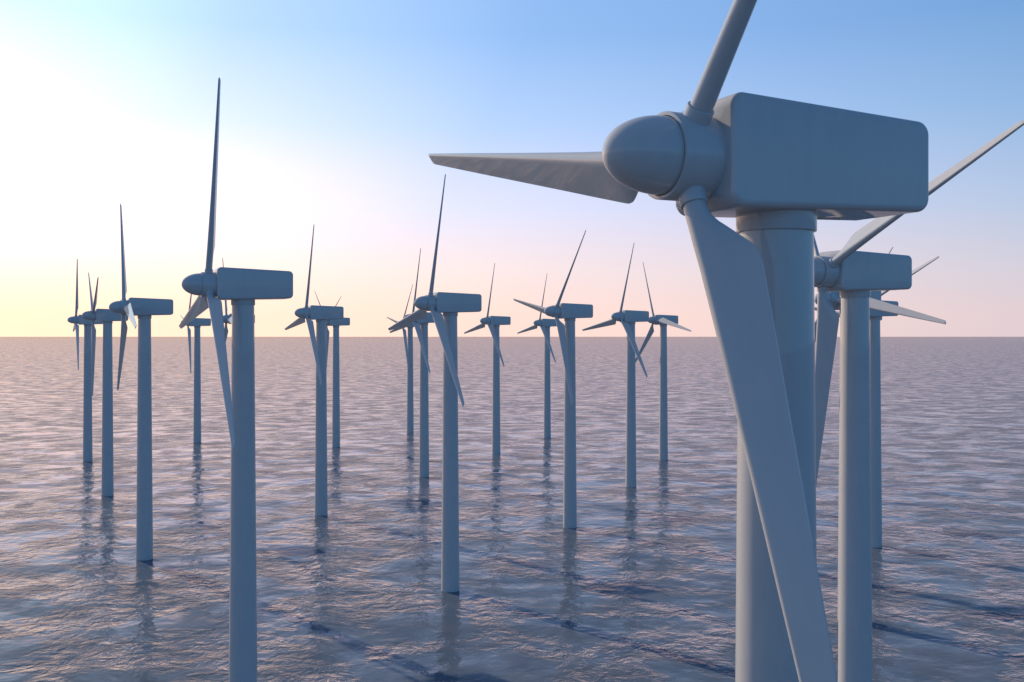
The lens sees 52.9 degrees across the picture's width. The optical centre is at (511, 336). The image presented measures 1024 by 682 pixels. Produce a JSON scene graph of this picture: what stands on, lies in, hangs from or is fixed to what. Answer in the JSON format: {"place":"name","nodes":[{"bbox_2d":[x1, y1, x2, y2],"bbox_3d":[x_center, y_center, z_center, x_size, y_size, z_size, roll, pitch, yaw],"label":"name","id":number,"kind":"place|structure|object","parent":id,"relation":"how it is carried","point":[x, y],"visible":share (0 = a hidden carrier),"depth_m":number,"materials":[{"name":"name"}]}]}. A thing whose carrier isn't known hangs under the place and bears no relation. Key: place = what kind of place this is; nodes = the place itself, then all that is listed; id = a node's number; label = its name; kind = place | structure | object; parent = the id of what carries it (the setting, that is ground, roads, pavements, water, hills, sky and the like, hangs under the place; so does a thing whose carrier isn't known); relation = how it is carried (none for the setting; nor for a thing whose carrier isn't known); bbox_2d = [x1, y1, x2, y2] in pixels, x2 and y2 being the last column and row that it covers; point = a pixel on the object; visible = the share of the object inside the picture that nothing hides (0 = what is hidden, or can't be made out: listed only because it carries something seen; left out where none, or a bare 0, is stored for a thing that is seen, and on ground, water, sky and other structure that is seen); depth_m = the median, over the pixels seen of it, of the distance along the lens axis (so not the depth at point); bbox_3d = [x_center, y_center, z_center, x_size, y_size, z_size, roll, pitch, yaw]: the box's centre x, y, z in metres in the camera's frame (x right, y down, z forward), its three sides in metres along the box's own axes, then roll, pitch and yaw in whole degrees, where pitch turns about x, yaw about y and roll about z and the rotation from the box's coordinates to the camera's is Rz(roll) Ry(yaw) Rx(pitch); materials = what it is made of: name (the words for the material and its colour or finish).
{"place":"outdoors","nodes":[
{"label":"outdoors","id":0,"kind":"place"},
{"bbox_2d":[0,337,1023,681],"bbox_3d":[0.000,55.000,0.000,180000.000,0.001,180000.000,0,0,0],"label":"sea","id":1,"kind":"structure","parent":0,"point":[624,583],"depth_m":305.09,"materials":[{"name":"liquid"}]},
{"bbox_2d":[67,259,101,461],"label":"wind turbine","id":2,"kind":"object","parent":1,"relation":"in","point":[76,320],"visible":0.98,"depth_m":450.90,"materials":[{"name":"grey paint"}]},
{"bbox_2d":[82,272,127,495],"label":"wind turbine","id":3,"kind":"object","parent":1,"relation":"in","point":[106,317],"visible":0.98,"depth_m":353.72,"materials":[{"name":"grey paint"}]},
{"bbox_2d":[109,204,172,560],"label":"wind turbine","id":4,"kind":"object","parent":1,"relation":"in","point":[143,310],"visible":0.98,"depth_m":252.41,"materials":[{"name":"grey paint"}]},
{"bbox_2d":[180,294,210,442],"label":"wind turbine","id":5,"kind":"object","parent":1,"relation":"in","point":[197,323],"visible":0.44,"depth_m":529.93,"materials":[{"name":"grey paint"}]},
{"bbox_2d":[179,77,292,681],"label":"wind turbine","id":6,"kind":"object","parent":1,"relation":"in","point":[242,289],"visible":1,"depth_m":141.87,"materials":[{"name":"grey paint"}]},
{"bbox_2d":[222,258,254,339],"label":"wind turbine","id":7,"kind":"object","parent":1,"relation":"in","point":[227,318],"visible":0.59,"depth_m":430.48,"materials":[{"name":"grey paint"}]},
{"bbox_2d":[285,225,343,515],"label":"wind turbine","id":8,"kind":"object","parent":1,"relation":"in","point":[320,315],"visible":1,"depth_m":315.22,"materials":[{"name":"grey paint"}]},
{"bbox_2d":[315,293,349,447],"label":"wind turbine","id":9,"kind":"object","parent":1,"relation":"in","point":[335,323],"visible":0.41,"depth_m":508.11,"materials":[{"name":"grey paint"}]},
{"bbox_2d":[387,285,419,432],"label":"wind turbine","id":10,"kind":"object","parent":1,"relation":"in","point":[408,340],"visible":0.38,"depth_m":584.67,"materials":[{"name":"grey paint"}]},
{"bbox_2d":[390,248,434,477],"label":"wind turbine","id":11,"kind":"object","parent":1,"relation":"in","point":[421,329],"visible":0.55,"depth_m":399.98,"materials":[{"name":"grey paint"}]},
{"bbox_2d":[388,174,481,591],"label":"wind turbine","id":12,"kind":"object","parent":1,"relation":"in","point":[450,306],"visible":0.99,"depth_m":221.15,"materials":[{"name":"grey paint"}]},
{"bbox_2d":[464,264,510,453],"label":"wind turbine","id":13,"kind":"object","parent":1,"relation":"in","point":[496,322],"visible":0.99,"depth_m":478.83,"materials":[{"name":"grey paint"}]},
{"bbox_2d":[517,276,556,437],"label":"wind turbine","id":14,"kind":"object","parent":1,"relation":"in","point":[545,325],"visible":0.94,"depth_m":554.23,"materials":[{"name":"grey paint"}]},
{"bbox_2d":[513,230,592,527],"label":"wind turbine","id":15,"kind":"object","parent":1,"relation":"in","point":[569,313],"visible":1,"depth_m":294.46,"materials":[{"name":"grey paint"}]},
{"bbox_2d":[582,244,648,487],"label":"wind turbine","id":16,"kind":"object","parent":1,"relation":"in","point":[627,319],"visible":0.98,"depth_m":373.66,"materials":[{"name":"grey paint"}]},
{"bbox_2d":[635,263,690,460],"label":"wind turbine","id":17,"kind":"object","parent":1,"relation":"in","point":[663,321],"visible":0.82,"depth_m":454.24,"materials":[{"name":"grey paint"}]},
{"bbox_2d":[428,0,928,681],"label":"wind turbine","id":18,"kind":"object","parent":1,"relation":"in","point":[776,178],"visible":1,"depth_m":40.15,"materials":[{"name":"grey paint"}]},
{"bbox_2d":[815,247,892,320],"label":"wind turbine","id":19,"kind":"object","parent":1,"relation":"in","point":[837,312],"visible":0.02,"depth_m":350.80,"materials":[{"name":"grey paint"}]},
{"bbox_2d":[814,236,945,590],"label":"wind turbine","id":20,"kind":"object","parent":1,"relation":"in","point":[875,301],"visible":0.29,"depth_m":195.12,"materials":[{"name":"grey paint"}]},
{"bbox_2d":[870,256,938,547],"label":"wind turbine","id":21,"kind":"object","parent":1,"relation":"in","point":[875,424],"visible":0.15,"depth_m":267.42,"materials":[{"name":"grey paint"}]},
{"bbox_2d":[814,120,1023,681],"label":"wind turbine","id":22,"kind":"object","parent":1,"relation":"in","point":[851,274],"visible":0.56,"depth_m":113.84,"materials":[{"name":"grey paint"}]},
{"bbox_2d":[0,0,1023,336],"label":"sky","id":23,"kind":"structure","parent":0,"point":[333,112],"materials":[{"name":"blue"}]}
]}

